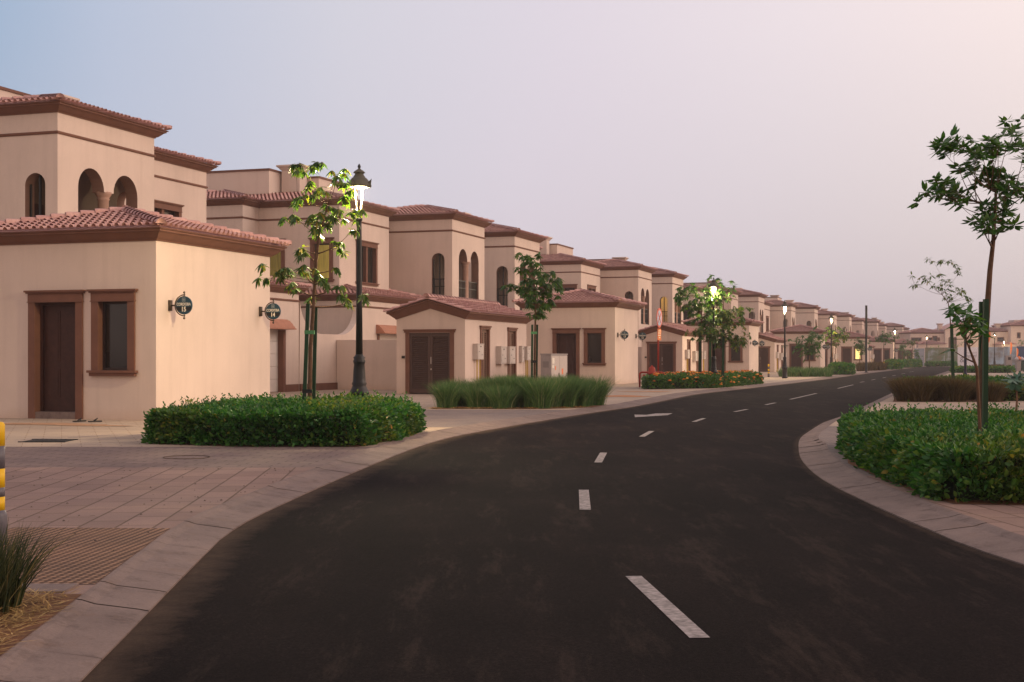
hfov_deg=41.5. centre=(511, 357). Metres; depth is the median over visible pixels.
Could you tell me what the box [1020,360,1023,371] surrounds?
waste bin
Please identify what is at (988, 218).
street tree
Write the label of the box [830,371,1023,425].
pavement
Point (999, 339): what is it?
window
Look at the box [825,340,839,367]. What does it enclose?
utility hut
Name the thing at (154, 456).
driveway
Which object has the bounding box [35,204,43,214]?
loggia door
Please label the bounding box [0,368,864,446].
pavement
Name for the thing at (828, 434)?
pavement
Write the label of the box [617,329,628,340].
house sign
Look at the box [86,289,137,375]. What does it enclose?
window
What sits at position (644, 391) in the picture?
sand patch
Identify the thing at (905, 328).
villa
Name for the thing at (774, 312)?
villa
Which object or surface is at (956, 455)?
hedge
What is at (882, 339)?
street tree
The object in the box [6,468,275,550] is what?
grit
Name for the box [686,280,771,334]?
villa
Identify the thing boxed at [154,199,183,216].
window
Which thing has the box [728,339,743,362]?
window
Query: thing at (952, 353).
tree stake
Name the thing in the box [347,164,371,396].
street lamp
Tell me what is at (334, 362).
garden wall
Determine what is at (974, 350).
hoarding panel
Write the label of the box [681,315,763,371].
service annex
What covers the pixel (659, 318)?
parking sign
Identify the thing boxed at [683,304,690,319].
window
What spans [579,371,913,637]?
lane marking
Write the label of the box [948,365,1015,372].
hedge
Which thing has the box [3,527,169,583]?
tactile paving
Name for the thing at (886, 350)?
window
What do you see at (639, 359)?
garden wall
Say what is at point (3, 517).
bollard
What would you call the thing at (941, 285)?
street tree
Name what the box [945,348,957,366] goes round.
hoarding panel
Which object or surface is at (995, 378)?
hedge
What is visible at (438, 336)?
utility hut
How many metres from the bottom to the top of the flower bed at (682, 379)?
0.876 m
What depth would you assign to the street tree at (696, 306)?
63.49 m
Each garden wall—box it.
[299,302,396,390]
[638,347,641,376]
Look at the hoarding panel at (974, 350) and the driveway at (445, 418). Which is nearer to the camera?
the driveway at (445, 418)
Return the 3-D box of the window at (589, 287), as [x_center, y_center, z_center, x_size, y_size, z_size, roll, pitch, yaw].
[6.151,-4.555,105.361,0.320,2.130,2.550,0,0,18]
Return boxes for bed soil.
[154,439,386,445]
[434,405,602,408]
[847,459,1023,504]
[893,399,1005,401]
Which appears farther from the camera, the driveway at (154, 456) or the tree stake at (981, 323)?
the driveway at (154, 456)
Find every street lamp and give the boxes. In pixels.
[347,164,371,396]
[708,277,719,372]
[781,300,788,377]
[828,314,833,362]
[893,328,896,358]
[993,332,995,364]
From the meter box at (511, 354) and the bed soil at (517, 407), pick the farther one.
the meter box at (511, 354)
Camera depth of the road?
9.21 m
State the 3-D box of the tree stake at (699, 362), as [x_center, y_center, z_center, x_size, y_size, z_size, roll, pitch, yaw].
[8.802,0.057,63.350,0.129,2.687,0.110,0,0,0]
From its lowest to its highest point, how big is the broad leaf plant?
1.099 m
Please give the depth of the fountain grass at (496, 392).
37.44 m
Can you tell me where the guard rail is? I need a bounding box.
[639,371,674,386]
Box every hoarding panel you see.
[914,348,924,366]
[925,348,944,366]
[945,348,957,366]
[958,347,977,365]
[988,347,1003,364]
[1004,347,1016,364]
[1017,346,1023,357]
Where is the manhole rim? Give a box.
[163,455,209,458]
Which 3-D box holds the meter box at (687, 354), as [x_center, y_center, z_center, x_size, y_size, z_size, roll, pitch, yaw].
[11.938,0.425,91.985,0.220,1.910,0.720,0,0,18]
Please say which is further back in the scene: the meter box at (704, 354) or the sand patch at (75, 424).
the meter box at (704, 354)
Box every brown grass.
[855,360,888,370]
[881,374,1011,401]
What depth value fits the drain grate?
22.54 m
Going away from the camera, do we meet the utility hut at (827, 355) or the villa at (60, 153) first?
the villa at (60, 153)
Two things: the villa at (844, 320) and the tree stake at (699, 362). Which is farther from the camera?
the villa at (844, 320)
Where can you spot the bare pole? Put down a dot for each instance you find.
(865, 339)
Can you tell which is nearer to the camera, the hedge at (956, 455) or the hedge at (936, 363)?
the hedge at (956, 455)
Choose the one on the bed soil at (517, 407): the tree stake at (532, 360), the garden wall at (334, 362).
the tree stake at (532, 360)
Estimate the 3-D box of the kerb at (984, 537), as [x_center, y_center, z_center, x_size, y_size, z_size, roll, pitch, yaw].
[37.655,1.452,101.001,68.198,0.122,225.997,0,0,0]
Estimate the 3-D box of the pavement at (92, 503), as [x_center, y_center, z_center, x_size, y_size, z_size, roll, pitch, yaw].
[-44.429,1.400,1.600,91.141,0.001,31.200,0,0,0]
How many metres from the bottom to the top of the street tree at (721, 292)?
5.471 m
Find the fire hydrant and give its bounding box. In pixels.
[648,365,655,374]
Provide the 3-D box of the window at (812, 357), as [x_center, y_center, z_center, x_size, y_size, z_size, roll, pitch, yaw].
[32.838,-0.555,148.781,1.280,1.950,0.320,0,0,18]
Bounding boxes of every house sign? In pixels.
[168,291,192,318]
[259,299,280,323]
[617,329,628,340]
[635,330,645,341]
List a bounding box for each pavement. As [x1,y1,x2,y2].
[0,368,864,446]
[0,467,315,656]
[818,426,874,475]
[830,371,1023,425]
[867,476,1023,535]
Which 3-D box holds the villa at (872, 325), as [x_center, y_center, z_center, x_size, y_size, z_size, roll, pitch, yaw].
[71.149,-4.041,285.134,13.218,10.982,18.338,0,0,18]
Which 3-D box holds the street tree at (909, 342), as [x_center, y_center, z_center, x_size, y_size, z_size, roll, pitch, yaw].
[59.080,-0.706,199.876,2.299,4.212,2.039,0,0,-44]
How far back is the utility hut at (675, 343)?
91.41 m
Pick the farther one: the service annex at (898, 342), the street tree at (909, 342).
the service annex at (898, 342)
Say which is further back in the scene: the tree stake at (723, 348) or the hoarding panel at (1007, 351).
the hoarding panel at (1007, 351)
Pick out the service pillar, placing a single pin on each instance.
(1008, 359)
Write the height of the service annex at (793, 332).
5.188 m
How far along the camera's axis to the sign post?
57.95 m
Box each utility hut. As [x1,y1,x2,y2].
[383,293,532,393]
[638,321,705,376]
[758,332,787,371]
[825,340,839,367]
[869,344,874,361]
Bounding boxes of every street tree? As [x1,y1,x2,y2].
[252,161,369,400]
[500,252,563,381]
[673,282,720,371]
[683,298,754,374]
[696,274,738,356]
[782,326,824,366]
[817,326,849,356]
[851,337,871,361]
[875,331,899,361]
[897,339,908,359]
[901,350,913,357]
[903,338,918,358]
[907,114,1023,424]
[907,257,971,323]
[913,349,922,358]
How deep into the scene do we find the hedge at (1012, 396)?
43.47 m
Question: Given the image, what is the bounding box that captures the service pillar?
[1005,355,1011,365]
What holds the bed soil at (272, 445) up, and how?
on the pavement at (129, 434)
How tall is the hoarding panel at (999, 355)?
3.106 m
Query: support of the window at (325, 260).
in the villa at (412, 252)
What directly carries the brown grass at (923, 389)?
on the bed soil at (974, 400)
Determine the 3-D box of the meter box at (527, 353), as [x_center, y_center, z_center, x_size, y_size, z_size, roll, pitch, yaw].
[0.637,0.475,57.858,0.220,1.890,0.500,0,0,18]
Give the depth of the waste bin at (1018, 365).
132.00 m
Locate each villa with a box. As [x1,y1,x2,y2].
[0,86,311,391]
[206,164,493,339]
[464,212,547,309]
[540,236,657,346]
[588,257,688,325]
[666,269,742,319]
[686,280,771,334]
[735,288,798,334]
[764,295,820,327]
[785,300,838,339]
[816,305,853,332]
[821,308,864,333]
[843,312,880,336]
[853,315,887,336]
[872,318,904,339]
[879,320,909,338]
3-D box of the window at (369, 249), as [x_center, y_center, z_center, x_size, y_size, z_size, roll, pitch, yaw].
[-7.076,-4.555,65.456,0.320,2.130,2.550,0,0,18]
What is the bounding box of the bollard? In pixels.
[0,422,6,544]
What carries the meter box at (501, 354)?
attached to the utility hut at (438, 336)
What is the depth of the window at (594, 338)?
70.34 m
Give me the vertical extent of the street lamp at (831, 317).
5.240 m
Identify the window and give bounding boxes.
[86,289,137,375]
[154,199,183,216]
[270,239,285,276]
[308,237,334,281]
[355,239,379,286]
[563,284,577,290]
[582,328,605,364]
[587,284,596,291]
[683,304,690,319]
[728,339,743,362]
[766,316,768,331]
[805,343,815,360]
[853,346,862,359]
[884,348,890,359]
[911,337,921,340]
[997,337,1003,341]
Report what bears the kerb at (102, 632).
on the road
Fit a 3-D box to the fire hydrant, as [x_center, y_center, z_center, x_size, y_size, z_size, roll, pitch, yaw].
[6.528,0.885,63.072,0.480,1.030,0.380,0,0,0]
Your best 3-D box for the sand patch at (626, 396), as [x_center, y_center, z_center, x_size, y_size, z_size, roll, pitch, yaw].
[3.966,1.392,48.503,2.194,0.001,2.060,0,0,-38]
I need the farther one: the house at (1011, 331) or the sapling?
the house at (1011, 331)
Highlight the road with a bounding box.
[81,367,1023,681]
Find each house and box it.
[897,322,977,347]
[989,320,1023,346]
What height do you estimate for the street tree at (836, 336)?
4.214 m
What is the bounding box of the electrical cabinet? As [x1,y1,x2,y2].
[540,354,567,379]
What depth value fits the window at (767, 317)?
183.89 m
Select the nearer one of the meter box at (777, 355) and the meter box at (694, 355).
the meter box at (694, 355)
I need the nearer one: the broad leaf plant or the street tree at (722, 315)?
the broad leaf plant
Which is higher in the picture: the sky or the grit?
the sky
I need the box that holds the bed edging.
[22,583,78,592]
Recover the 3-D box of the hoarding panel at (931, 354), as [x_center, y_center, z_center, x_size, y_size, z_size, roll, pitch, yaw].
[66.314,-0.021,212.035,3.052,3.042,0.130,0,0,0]
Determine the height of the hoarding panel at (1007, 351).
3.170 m
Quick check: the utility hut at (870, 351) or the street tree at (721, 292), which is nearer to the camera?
the street tree at (721, 292)
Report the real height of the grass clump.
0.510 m
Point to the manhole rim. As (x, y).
(186, 458)
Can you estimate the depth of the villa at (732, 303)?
148.56 m
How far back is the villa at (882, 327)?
305.37 m
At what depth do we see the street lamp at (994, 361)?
201.94 m
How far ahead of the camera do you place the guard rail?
63.51 m
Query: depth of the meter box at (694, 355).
94.22 m
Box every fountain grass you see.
[424,372,619,408]
[777,366,833,376]
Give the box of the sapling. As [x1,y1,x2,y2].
[939,301,994,432]
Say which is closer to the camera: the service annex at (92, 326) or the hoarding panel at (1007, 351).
the service annex at (92, 326)
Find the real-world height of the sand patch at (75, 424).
0.001 m
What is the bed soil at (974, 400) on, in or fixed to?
on the pavement at (920, 405)
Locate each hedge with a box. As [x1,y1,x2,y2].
[140,389,426,446]
[827,361,855,374]
[834,400,1023,504]
[884,358,904,369]
[893,372,1023,395]
[900,358,922,367]
[924,361,957,366]
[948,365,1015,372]
[989,380,1023,400]
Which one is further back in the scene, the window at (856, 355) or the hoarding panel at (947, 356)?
the hoarding panel at (947, 356)
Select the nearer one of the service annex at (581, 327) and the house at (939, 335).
the service annex at (581, 327)
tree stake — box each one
[302,304,314,400]
[312,308,317,398]
[531,325,536,376]
[536,325,537,378]
[698,334,700,371]
[709,331,710,370]
[722,330,724,386]
[950,324,954,378]
[978,302,982,367]
[982,299,988,430]
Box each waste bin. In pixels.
[1015,360,1020,371]
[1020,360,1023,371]
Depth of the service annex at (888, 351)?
227.49 m
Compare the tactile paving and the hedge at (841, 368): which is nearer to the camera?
the tactile paving
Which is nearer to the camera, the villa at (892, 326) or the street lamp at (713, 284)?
the street lamp at (713, 284)
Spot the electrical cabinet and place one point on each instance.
(555, 364)
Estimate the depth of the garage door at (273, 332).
54.26 m
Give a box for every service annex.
[0,205,291,419]
[512,288,646,383]
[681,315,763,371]
[769,324,827,368]
[826,331,871,366]
[869,335,896,362]
[895,339,918,359]
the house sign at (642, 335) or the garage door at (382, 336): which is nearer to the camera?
the garage door at (382, 336)
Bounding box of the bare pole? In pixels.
[864,305,867,372]
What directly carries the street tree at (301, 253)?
on the bed soil at (272, 445)
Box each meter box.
[473,344,483,380]
[496,346,506,363]
[507,346,515,363]
[519,346,524,361]
[524,346,530,375]
[685,350,689,370]
[692,351,696,360]
[703,351,705,370]
[776,352,778,371]
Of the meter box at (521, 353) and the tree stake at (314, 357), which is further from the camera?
the meter box at (521, 353)
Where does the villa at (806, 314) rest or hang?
on the pavement at (129, 434)
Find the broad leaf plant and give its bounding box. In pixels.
[1000,370,1023,410]
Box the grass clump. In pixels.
[0,517,75,614]
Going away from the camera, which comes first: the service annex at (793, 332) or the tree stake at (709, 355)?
the tree stake at (709, 355)
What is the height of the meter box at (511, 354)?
0.710 m
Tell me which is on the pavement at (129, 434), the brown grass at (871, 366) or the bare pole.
the brown grass at (871, 366)
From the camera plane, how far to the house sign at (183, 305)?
30.37 m
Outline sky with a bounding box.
[0,0,1023,329]
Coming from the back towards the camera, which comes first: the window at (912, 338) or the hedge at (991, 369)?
the window at (912, 338)
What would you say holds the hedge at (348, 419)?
on the bed soil at (272, 445)
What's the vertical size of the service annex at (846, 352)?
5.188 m
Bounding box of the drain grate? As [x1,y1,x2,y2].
[18,439,77,441]
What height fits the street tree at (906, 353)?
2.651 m
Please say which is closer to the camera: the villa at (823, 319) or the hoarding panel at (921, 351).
the hoarding panel at (921, 351)
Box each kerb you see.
[0,366,924,681]
[798,371,1023,564]
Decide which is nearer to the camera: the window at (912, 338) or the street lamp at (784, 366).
the street lamp at (784, 366)
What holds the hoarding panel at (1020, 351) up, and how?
on the cross road
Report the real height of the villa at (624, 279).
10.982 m
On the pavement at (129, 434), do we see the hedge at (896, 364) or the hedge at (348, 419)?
the hedge at (896, 364)
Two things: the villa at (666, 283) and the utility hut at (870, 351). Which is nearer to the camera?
the villa at (666, 283)
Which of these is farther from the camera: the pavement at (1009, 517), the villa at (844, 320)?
the villa at (844, 320)
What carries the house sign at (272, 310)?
attached to the service annex at (92, 326)
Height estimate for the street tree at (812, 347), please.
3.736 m
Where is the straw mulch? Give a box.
[0,585,83,653]
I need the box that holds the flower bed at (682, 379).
[641,369,763,388]
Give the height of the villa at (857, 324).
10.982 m
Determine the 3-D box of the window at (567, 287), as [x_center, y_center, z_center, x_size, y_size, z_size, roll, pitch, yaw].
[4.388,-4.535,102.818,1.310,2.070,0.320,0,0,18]
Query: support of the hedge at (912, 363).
on the pavement at (129, 434)
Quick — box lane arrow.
[635,413,671,416]
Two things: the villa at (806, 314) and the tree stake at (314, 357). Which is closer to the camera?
the tree stake at (314, 357)
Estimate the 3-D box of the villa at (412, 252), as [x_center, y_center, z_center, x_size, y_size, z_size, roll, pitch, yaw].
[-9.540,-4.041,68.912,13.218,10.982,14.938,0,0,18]
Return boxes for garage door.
[270,329,277,391]
[380,334,396,339]
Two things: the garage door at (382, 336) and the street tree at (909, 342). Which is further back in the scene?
the street tree at (909, 342)
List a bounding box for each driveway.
[5,447,370,466]
[422,410,563,426]
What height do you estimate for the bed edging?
0.032 m
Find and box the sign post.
[964,335,967,374]
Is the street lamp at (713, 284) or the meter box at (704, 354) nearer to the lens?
the street lamp at (713, 284)
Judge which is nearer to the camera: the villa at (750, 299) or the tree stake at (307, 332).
the tree stake at (307, 332)
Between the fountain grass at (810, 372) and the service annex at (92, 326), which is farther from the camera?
the fountain grass at (810, 372)
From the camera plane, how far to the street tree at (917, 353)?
202.75 m
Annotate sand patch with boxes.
[4,423,125,425]
[606,395,651,396]
[618,391,670,391]
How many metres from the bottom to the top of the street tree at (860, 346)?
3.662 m
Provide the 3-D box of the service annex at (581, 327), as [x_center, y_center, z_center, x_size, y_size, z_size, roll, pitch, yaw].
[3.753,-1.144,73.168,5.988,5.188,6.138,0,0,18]
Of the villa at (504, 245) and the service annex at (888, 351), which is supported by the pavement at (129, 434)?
the villa at (504, 245)
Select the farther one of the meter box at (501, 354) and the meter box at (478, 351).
the meter box at (501, 354)
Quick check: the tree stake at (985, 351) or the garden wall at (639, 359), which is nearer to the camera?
the tree stake at (985, 351)
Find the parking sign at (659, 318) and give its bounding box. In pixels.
[656,308,661,370]
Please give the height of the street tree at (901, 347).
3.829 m
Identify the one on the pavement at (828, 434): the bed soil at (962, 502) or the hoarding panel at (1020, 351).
the bed soil at (962, 502)
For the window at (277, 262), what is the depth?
63.81 m
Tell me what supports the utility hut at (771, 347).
on the pavement at (129, 434)

